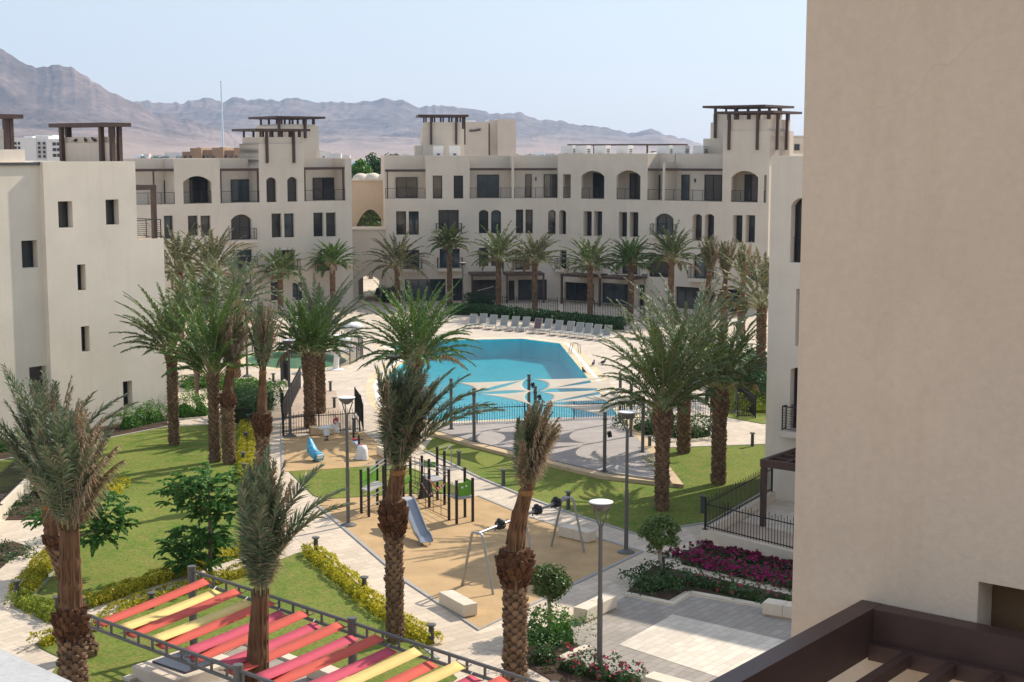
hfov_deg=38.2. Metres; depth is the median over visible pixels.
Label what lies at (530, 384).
sail pole
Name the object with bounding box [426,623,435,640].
bollard light
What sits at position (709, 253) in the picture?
palm tree
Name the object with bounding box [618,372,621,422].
sail pole
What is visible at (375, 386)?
pool drain
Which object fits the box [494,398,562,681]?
palm tree
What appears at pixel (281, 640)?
fabric strip
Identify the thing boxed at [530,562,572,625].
topiary tree
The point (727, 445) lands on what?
kerb
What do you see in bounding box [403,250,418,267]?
balcony door
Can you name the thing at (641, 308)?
picket fence
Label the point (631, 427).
sail pole
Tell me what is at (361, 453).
spring rider
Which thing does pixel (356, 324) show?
spray post
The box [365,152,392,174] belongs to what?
broad tree
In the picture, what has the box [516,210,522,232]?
window
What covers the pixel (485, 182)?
balcony door
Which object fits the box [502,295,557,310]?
picket fence
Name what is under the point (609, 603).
bench
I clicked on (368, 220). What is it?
broad tree
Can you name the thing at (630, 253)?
palm tree
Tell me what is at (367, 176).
domed building
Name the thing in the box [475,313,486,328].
sun lounger
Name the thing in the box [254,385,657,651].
path
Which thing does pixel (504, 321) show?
sun lounger
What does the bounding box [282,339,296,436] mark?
street lamp
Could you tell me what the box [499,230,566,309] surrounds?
palm tree
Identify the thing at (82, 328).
window
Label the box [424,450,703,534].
kerb
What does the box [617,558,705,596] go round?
shrub row
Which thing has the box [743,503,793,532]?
patio paving
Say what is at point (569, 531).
bench
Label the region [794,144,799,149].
window
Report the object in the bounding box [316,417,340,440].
spring rider
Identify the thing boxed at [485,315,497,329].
sun lounger
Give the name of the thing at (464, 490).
climbing frame
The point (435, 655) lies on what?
kerb
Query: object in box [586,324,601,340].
sun lounger
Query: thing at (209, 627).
fabric strip
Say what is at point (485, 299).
hedge
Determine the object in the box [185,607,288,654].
fabric strip
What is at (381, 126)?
mountain
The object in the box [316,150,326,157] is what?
air conditioner
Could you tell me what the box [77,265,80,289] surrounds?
window
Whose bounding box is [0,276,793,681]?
paving
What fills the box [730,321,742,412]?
street lamp
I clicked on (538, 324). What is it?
sun lounger
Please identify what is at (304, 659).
fabric strip
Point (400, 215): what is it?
window
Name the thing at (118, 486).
hedge
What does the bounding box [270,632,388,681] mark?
fabric strip
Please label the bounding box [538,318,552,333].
sun lounger
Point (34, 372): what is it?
window
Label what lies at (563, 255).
balcony door
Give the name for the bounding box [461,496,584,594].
swing set
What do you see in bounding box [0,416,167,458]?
planting bed
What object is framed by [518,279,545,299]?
window
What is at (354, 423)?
bollard light
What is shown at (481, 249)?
window
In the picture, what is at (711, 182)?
balcony door
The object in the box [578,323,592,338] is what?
sun lounger
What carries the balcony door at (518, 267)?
in the apartment building at (721, 190)
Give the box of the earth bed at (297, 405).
[284,387,351,434]
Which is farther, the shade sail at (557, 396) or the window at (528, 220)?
the window at (528, 220)
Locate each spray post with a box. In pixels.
[327,334,350,370]
[341,322,363,350]
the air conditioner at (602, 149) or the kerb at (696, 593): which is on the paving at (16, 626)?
the kerb at (696, 593)
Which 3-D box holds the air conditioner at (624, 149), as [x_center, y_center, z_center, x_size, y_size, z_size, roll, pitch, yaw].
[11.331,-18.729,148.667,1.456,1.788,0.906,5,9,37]
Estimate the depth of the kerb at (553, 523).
60.55 m
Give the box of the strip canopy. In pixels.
[87,565,558,681]
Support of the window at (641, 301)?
in the apartment building at (721, 190)
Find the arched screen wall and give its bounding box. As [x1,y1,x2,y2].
[352,179,382,226]
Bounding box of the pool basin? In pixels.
[388,339,616,414]
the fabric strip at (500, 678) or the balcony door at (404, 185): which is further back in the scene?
the balcony door at (404, 185)
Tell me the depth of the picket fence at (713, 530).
57.34 m
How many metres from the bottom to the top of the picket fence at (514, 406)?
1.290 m
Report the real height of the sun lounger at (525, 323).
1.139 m
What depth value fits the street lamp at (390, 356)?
78.41 m
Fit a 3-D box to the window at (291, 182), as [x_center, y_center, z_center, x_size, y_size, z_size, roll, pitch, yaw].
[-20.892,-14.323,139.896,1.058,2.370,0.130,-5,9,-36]
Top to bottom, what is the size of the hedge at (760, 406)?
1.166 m
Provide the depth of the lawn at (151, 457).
63.74 m
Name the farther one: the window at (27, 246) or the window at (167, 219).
the window at (167, 219)
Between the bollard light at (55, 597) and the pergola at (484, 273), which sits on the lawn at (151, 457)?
the bollard light at (55, 597)
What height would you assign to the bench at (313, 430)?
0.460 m
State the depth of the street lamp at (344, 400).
59.45 m
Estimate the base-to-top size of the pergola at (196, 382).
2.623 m
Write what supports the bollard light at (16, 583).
on the lawn at (151, 457)
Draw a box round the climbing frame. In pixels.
[359,444,473,545]
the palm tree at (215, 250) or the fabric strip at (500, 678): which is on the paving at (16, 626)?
the palm tree at (215, 250)
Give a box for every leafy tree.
[21,488,143,557]
[147,462,246,577]
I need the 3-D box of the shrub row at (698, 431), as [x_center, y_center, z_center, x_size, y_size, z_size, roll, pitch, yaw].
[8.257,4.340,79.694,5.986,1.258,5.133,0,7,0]
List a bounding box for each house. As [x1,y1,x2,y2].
[160,152,171,156]
[168,152,181,157]
[328,153,341,157]
[793,136,803,153]
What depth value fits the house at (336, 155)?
2762.28 m
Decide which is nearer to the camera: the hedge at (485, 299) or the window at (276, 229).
the window at (276, 229)
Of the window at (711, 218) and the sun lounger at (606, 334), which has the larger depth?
the window at (711, 218)
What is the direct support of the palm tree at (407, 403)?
on the lawn at (305, 582)
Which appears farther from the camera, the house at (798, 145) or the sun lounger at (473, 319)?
the house at (798, 145)
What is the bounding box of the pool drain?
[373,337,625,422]
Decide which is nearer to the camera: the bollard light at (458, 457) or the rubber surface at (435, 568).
the rubber surface at (435, 568)
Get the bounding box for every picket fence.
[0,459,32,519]
[240,331,362,366]
[280,359,287,383]
[282,366,300,435]
[283,408,359,435]
[354,387,363,430]
[428,400,622,423]
[469,292,493,304]
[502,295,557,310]
[563,298,627,317]
[624,398,710,418]
[640,305,723,327]
[700,468,793,559]
[712,364,756,417]
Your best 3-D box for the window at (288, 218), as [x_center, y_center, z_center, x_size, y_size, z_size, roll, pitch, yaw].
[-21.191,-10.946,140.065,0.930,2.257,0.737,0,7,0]
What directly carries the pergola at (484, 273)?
on the paving at (16, 626)
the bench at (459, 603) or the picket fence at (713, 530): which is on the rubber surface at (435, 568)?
the bench at (459, 603)
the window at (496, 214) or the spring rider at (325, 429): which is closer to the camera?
the spring rider at (325, 429)
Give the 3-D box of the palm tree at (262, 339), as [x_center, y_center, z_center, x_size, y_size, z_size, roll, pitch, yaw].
[-10.528,2.547,63.555,1.681,8.851,1.862,-5,9,-33]
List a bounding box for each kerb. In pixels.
[0,423,221,459]
[33,568,54,595]
[122,643,307,681]
[281,437,283,470]
[317,505,643,630]
[408,635,439,658]
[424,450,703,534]
[477,495,642,550]
[560,644,591,659]
[623,590,762,607]
[670,443,764,447]
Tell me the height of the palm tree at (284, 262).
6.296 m
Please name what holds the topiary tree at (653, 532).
on the planting bed at (665, 595)
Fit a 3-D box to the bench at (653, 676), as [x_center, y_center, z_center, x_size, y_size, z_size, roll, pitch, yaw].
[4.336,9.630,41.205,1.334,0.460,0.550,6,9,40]
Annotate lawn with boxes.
[0,424,241,609]
[38,549,456,681]
[289,464,453,498]
[423,437,764,532]
[705,344,765,423]
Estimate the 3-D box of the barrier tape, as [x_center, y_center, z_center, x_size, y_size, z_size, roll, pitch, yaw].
[-3.595,6.209,63.628,0.806,0.969,1.527,-5,9,-32]
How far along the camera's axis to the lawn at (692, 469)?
67.20 m
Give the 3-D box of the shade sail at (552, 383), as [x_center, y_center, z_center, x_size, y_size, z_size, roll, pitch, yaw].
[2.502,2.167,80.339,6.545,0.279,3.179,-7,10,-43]
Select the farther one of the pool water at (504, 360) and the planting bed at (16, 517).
the pool water at (504, 360)
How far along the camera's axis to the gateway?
149.32 m
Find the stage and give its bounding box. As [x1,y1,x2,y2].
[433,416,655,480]
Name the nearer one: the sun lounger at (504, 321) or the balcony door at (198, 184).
the sun lounger at (504, 321)
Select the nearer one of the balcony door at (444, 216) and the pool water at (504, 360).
the pool water at (504, 360)
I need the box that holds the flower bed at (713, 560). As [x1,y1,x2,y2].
[661,538,792,591]
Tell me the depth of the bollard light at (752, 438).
75.82 m
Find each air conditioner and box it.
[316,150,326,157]
[433,146,442,155]
[448,146,459,155]
[561,146,574,153]
[575,146,590,153]
[594,146,610,153]
[616,146,632,153]
[657,146,672,153]
[673,146,689,153]
[693,146,707,153]
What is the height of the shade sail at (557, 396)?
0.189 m
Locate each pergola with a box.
[180,353,234,400]
[468,271,495,293]
[503,271,544,302]
[560,272,607,303]
[598,274,646,305]
[710,600,1023,681]
[759,448,795,526]
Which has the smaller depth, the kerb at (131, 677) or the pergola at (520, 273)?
the kerb at (131, 677)
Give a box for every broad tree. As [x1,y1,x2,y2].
[351,158,377,177]
[357,211,379,278]
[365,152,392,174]
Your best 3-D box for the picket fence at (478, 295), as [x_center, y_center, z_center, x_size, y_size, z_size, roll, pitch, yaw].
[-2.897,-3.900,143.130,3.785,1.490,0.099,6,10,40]
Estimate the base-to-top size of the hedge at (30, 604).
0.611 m
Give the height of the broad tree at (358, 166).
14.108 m
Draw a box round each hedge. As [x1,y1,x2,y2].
[3,587,55,623]
[7,546,53,593]
[25,606,124,646]
[82,539,240,606]
[101,476,129,494]
[107,561,248,611]
[178,373,287,393]
[236,419,255,480]
[299,541,444,644]
[444,301,630,329]
[464,292,495,304]
[684,356,765,414]
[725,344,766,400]
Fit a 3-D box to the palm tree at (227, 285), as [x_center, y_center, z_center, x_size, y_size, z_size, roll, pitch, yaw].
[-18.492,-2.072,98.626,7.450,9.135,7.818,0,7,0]
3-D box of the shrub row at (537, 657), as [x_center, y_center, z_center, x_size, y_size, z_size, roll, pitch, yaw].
[0.936,9.007,43.882,1.523,1.032,1.818,4,8,31]
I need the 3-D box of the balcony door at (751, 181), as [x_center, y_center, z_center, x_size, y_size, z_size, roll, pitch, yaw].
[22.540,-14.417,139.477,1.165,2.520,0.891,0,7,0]
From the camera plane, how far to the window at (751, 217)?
138.40 m
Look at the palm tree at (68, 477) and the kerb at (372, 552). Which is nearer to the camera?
the palm tree at (68, 477)
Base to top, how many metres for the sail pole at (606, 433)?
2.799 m
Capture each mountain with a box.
[0,49,692,158]
[135,97,702,157]
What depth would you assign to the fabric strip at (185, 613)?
41.05 m
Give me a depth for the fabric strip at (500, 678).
35.57 m
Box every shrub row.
[0,428,19,451]
[112,397,167,429]
[166,384,208,417]
[219,377,282,423]
[375,285,403,302]
[526,625,578,669]
[527,601,596,646]
[611,406,712,438]
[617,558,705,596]
[678,563,791,603]
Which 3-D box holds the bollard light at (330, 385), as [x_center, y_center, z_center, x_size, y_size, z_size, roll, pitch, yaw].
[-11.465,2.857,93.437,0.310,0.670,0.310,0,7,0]
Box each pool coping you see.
[240,350,355,369]
[365,337,640,424]
[378,338,618,421]
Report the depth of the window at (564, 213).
151.11 m
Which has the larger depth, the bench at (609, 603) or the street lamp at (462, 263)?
the street lamp at (462, 263)
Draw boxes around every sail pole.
[448,378,453,429]
[471,388,476,441]
[527,374,534,410]
[533,386,541,402]
[601,412,611,471]
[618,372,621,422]
[629,385,633,436]
[639,396,645,452]
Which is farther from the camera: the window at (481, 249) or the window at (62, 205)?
the window at (481, 249)
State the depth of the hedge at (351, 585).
50.11 m
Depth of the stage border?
70.86 m
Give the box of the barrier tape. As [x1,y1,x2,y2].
[422,479,444,498]
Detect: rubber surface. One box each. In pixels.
[283,431,388,471]
[320,494,638,627]
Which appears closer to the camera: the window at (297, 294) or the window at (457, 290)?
the window at (297, 294)
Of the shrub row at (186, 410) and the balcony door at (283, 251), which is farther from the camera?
the balcony door at (283, 251)
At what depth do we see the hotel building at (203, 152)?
444.56 m
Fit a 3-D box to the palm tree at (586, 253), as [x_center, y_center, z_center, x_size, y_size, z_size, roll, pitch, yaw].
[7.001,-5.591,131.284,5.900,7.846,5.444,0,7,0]
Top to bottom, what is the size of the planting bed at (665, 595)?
0.050 m
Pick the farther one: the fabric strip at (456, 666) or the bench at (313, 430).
the bench at (313, 430)
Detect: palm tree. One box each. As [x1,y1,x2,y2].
[0,363,138,657]
[12,398,126,681]
[109,275,224,445]
[144,222,217,338]
[153,275,274,462]
[164,257,252,372]
[166,224,258,327]
[180,242,289,377]
[214,304,254,464]
[230,443,357,681]
[243,297,284,467]
[253,247,306,312]
[266,268,381,413]
[271,286,356,428]
[304,238,359,309]
[338,269,481,423]
[362,229,433,303]
[371,350,505,642]
[428,222,470,305]
[467,220,527,307]
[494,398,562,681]
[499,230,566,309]
[558,234,621,314]
[592,287,739,511]
[601,273,763,453]
[604,235,656,320]
[633,219,703,317]
[665,306,767,484]
[695,237,768,368]
[698,235,726,309]
[713,237,740,330]
[734,241,759,335]
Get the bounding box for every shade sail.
[453,379,527,389]
[476,378,531,393]
[483,389,534,404]
[535,377,607,392]
[536,388,620,403]
[537,376,618,389]
[539,403,621,416]
[540,386,630,403]
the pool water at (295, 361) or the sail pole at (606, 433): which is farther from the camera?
the pool water at (295, 361)
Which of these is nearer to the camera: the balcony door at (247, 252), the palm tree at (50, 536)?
the palm tree at (50, 536)
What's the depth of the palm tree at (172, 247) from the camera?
118.30 m
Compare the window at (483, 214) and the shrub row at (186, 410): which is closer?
the shrub row at (186, 410)
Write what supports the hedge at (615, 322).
on the paving at (16, 626)
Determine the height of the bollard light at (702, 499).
0.775 m
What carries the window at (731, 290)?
in the apartment building at (721, 190)
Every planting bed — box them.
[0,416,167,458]
[0,541,24,568]
[5,490,41,519]
[526,643,603,681]
[627,565,791,602]
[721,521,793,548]
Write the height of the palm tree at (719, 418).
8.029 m
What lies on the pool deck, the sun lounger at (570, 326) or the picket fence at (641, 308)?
the sun lounger at (570, 326)
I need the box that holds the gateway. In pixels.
[352,226,385,300]
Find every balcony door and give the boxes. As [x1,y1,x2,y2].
[189,176,207,202]
[231,179,248,201]
[231,214,250,238]
[233,249,250,267]
[274,250,293,267]
[313,177,334,199]
[317,249,329,269]
[396,177,417,197]
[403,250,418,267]
[438,210,458,232]
[440,249,459,267]
[477,175,498,197]
[515,250,528,268]
[525,174,531,196]
[544,174,556,196]
[561,250,565,268]
[593,173,603,197]
[623,261,635,273]
[629,173,640,198]
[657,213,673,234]
[681,175,689,199]
[694,253,713,278]
[704,175,721,200]
[744,174,757,200]
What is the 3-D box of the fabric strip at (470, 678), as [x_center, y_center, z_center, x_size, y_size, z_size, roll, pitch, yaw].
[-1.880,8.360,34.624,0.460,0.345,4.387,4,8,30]
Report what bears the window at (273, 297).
in the apartment building at (278, 184)
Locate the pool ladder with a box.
[569,342,580,352]
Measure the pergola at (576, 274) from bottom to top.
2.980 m
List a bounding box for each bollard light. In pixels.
[12,579,20,596]
[53,595,57,608]
[147,591,155,608]
[312,536,319,549]
[328,381,332,390]
[332,397,336,407]
[351,418,356,431]
[360,575,368,588]
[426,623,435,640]
[456,450,461,465]
[500,468,506,485]
[565,491,571,509]
[647,435,652,445]
[662,555,666,570]
[699,495,705,512]
[750,432,754,446]
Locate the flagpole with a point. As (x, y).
(222, 115)
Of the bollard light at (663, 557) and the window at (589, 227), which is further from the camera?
the window at (589, 227)
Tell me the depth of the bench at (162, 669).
42.12 m
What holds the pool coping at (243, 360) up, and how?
on the paving at (16, 626)
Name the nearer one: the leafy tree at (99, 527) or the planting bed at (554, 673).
the planting bed at (554, 673)
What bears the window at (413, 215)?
in the apartment building at (721, 190)
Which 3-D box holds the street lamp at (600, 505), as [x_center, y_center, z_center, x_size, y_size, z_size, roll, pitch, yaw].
[2.520,7.104,42.303,0.710,5.193,0.710,0,7,0]
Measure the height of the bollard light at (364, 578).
0.643 m
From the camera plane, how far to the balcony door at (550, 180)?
152.22 m
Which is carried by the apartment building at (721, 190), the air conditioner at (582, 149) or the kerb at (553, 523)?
the air conditioner at (582, 149)
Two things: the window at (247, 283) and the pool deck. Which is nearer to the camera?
the pool deck
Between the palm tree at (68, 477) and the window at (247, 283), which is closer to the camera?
the palm tree at (68, 477)
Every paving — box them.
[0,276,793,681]
[125,645,311,681]
[570,595,791,681]
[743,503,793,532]
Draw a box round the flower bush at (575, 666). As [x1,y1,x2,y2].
[541,638,648,681]
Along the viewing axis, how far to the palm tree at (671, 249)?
129.44 m
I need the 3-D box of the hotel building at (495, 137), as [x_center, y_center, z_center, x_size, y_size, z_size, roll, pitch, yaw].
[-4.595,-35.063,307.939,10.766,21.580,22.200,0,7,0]
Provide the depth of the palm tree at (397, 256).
144.43 m
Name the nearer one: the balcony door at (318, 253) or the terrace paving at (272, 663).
the terrace paving at (272, 663)
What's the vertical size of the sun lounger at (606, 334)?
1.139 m
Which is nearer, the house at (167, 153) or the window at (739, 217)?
the window at (739, 217)
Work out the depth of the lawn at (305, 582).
47.38 m
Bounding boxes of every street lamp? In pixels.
[241,299,251,376]
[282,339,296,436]
[338,396,355,526]
[387,354,398,372]
[459,262,465,302]
[588,499,612,667]
[617,410,636,554]
[641,273,648,319]
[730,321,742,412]
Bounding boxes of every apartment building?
[0,114,167,437]
[123,116,352,313]
[381,105,802,314]
[765,156,802,501]
[791,0,1023,681]
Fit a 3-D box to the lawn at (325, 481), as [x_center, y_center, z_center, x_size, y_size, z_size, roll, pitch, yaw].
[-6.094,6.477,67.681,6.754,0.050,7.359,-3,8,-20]
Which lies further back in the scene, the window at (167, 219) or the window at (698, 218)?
the window at (698, 218)
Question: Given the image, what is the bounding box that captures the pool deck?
[220,318,711,434]
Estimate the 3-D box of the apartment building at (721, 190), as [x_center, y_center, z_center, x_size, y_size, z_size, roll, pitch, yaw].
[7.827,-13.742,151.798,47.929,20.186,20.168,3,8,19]
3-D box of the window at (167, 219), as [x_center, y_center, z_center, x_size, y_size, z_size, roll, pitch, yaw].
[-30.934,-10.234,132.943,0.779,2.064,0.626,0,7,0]
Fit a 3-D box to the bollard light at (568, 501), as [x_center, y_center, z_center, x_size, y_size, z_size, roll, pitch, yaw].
[2.373,6.731,62.495,0.310,0.819,0.310,0,7,0]
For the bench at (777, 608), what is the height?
0.460 m
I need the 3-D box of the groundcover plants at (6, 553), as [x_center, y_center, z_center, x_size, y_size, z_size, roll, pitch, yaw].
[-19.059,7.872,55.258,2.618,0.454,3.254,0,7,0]
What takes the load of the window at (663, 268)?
in the apartment building at (721, 190)
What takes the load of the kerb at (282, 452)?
on the path
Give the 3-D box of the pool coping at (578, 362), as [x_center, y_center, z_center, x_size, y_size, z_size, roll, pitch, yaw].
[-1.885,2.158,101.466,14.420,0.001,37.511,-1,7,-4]
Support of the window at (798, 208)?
in the apartment building at (784, 287)
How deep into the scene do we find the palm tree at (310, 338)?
80.34 m
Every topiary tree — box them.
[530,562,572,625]
[635,512,681,573]
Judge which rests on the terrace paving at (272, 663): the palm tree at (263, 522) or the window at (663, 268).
the palm tree at (263, 522)
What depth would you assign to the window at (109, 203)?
81.28 m
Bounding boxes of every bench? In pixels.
[132,649,229,681]
[307,665,346,680]
[309,425,337,435]
[376,446,389,461]
[439,590,476,617]
[558,524,595,542]
[573,593,616,622]
[643,671,691,681]
[762,598,791,619]
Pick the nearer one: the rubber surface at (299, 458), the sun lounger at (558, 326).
the rubber surface at (299, 458)
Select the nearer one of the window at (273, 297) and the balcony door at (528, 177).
the window at (273, 297)
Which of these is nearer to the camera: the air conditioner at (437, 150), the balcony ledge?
the balcony ledge
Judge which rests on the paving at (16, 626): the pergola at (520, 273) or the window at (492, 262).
the pergola at (520, 273)
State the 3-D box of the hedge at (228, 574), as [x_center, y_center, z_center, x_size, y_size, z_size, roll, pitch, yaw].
[-11.253,8.407,50.887,1.054,0.506,6.337,5,9,35]
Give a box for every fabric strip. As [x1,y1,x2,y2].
[89,576,214,627]
[119,586,246,638]
[120,586,223,628]
[150,600,278,650]
[152,596,250,642]
[183,608,313,663]
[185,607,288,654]
[218,620,347,676]
[219,619,324,667]
[256,633,360,681]
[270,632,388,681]
[309,644,399,681]
[337,645,428,681]
[383,657,441,681]
[412,659,471,681]
[456,671,484,681]
[488,673,516,681]
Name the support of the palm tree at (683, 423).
on the lawn at (692, 469)
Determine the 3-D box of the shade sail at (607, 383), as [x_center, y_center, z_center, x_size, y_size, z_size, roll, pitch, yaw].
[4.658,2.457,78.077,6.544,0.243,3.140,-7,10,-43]
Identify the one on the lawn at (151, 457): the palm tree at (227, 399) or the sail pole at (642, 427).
the palm tree at (227, 399)
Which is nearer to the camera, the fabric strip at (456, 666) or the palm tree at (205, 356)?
the fabric strip at (456, 666)
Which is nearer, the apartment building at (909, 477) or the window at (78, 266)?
the apartment building at (909, 477)
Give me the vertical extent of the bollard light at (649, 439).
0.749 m
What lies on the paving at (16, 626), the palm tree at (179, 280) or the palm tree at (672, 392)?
the palm tree at (179, 280)
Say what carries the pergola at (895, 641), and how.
on the apartment building at (909, 477)
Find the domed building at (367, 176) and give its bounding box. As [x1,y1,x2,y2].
[352,173,380,178]
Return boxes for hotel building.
[14,135,59,160]
[182,147,239,157]
[464,119,515,154]
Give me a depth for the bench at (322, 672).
42.05 m
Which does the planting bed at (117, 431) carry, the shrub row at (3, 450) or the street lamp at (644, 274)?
the shrub row at (3, 450)
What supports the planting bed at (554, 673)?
on the paving at (16, 626)
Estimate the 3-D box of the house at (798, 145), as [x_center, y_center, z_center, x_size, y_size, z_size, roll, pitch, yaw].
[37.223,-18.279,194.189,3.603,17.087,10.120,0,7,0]
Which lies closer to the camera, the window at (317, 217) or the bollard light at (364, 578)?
the bollard light at (364, 578)
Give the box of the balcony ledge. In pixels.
[0,649,71,681]
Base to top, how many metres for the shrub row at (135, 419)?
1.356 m
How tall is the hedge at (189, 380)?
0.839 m
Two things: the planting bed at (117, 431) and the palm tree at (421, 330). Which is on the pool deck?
the palm tree at (421, 330)
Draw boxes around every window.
[21,240,33,267]
[29,366,42,392]
[58,201,67,227]
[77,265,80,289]
[81,326,84,350]
[105,199,113,224]
[123,381,127,404]
[164,216,171,238]
[188,216,196,235]
[200,216,209,234]
[235,282,249,301]
[266,177,274,201]
[271,213,280,236]
[271,282,277,299]
[284,213,292,236]
[287,177,295,201]
[292,283,302,299]
[313,212,322,235]
[326,212,334,236]
[396,211,405,234]
[405,279,445,300]
[409,211,418,234]
[433,176,441,198]
[453,278,461,300]
[454,176,462,197]
[473,280,495,299]
[479,210,487,232]
[479,248,487,265]
[491,210,500,232]
[491,248,497,265]
[509,280,513,299]
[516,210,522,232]
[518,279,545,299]
[525,210,531,232]
[548,210,554,233]
[563,211,565,233]
[566,282,593,301]
[587,211,591,235]
[598,211,601,235]
[603,283,633,303]
[623,212,626,236]
[634,212,637,236]
[640,285,643,304]
[650,255,668,276]
[677,286,699,308]
[696,214,701,240]
[708,214,713,239]
[720,289,739,311]
[736,215,742,241]
[749,215,754,241]
[791,368,797,427]
[793,199,801,261]
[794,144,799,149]
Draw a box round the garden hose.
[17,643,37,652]
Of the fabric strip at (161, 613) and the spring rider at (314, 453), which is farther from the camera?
the spring rider at (314, 453)
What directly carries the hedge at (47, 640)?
on the lawn at (305, 582)
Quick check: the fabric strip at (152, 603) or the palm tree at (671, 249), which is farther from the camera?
the palm tree at (671, 249)
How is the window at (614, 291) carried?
in the apartment building at (721, 190)
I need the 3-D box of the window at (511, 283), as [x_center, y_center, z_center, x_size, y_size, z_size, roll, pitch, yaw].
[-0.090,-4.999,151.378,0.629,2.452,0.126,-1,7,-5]
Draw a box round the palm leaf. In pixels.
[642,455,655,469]
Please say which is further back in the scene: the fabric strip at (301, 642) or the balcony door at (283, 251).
the balcony door at (283, 251)
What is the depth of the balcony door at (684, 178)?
143.77 m
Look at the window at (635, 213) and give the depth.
146.00 m
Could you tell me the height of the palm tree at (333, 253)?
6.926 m
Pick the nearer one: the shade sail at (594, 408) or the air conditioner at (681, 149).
the shade sail at (594, 408)
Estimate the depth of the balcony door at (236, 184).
138.80 m
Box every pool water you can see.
[248,352,342,368]
[396,340,614,420]
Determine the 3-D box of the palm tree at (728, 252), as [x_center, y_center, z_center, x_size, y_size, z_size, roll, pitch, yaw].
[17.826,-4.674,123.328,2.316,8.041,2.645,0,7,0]
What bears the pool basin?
in the paving at (16, 626)
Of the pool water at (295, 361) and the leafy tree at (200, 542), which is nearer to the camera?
the leafy tree at (200, 542)
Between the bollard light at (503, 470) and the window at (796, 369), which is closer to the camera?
the window at (796, 369)
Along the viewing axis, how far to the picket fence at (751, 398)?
84.69 m
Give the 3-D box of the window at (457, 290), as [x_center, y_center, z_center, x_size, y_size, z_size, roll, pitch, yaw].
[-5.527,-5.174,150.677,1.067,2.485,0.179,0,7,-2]
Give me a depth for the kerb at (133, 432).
80.12 m
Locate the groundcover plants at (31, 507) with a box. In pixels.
[3,491,41,516]
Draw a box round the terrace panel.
[619,614,785,676]
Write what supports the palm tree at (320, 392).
on the earth bed at (297, 405)
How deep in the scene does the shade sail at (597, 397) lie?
73.98 m
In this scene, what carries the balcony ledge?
attached to the apartment building at (909, 477)
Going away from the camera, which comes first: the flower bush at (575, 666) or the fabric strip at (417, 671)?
the fabric strip at (417, 671)
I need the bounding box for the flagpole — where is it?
[220,80,223,146]
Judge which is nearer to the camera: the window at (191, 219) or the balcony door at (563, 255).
the window at (191, 219)
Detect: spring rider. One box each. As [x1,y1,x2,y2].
[307,437,323,460]
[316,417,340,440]
[350,429,367,459]
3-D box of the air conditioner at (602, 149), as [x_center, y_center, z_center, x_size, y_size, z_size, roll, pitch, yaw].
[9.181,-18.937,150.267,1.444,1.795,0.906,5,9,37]
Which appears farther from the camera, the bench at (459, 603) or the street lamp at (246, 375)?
the street lamp at (246, 375)
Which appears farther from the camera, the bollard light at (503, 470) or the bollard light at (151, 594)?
the bollard light at (503, 470)
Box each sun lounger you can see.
[465,314,477,328]
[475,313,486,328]
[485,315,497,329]
[496,315,508,330]
[506,316,519,331]
[517,317,530,331]
[529,318,542,333]
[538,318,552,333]
[549,320,562,335]
[560,321,574,336]
[569,322,583,337]
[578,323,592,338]
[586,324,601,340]
[596,325,611,340]
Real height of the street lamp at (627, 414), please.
5.436 m
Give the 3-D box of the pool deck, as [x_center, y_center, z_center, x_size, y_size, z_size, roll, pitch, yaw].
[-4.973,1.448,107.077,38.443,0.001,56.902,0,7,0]
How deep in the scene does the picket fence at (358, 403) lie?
83.62 m
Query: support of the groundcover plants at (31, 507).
on the planting bed at (16, 517)
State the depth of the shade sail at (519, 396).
75.37 m
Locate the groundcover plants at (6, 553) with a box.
[0,536,43,562]
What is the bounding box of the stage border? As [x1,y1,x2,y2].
[426,419,683,487]
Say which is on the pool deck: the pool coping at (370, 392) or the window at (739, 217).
the pool coping at (370, 392)
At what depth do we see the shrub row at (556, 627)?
45.38 m
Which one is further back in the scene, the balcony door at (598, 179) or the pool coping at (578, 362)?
the balcony door at (598, 179)
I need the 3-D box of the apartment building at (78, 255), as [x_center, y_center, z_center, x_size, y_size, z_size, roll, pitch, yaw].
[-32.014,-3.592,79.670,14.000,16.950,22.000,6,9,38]
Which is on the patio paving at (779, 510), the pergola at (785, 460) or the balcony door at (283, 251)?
the pergola at (785, 460)
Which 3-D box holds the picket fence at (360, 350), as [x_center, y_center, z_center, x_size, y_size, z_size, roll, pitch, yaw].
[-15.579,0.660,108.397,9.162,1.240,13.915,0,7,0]
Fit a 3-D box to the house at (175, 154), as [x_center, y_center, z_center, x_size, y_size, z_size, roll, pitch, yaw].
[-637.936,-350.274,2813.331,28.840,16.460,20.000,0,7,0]

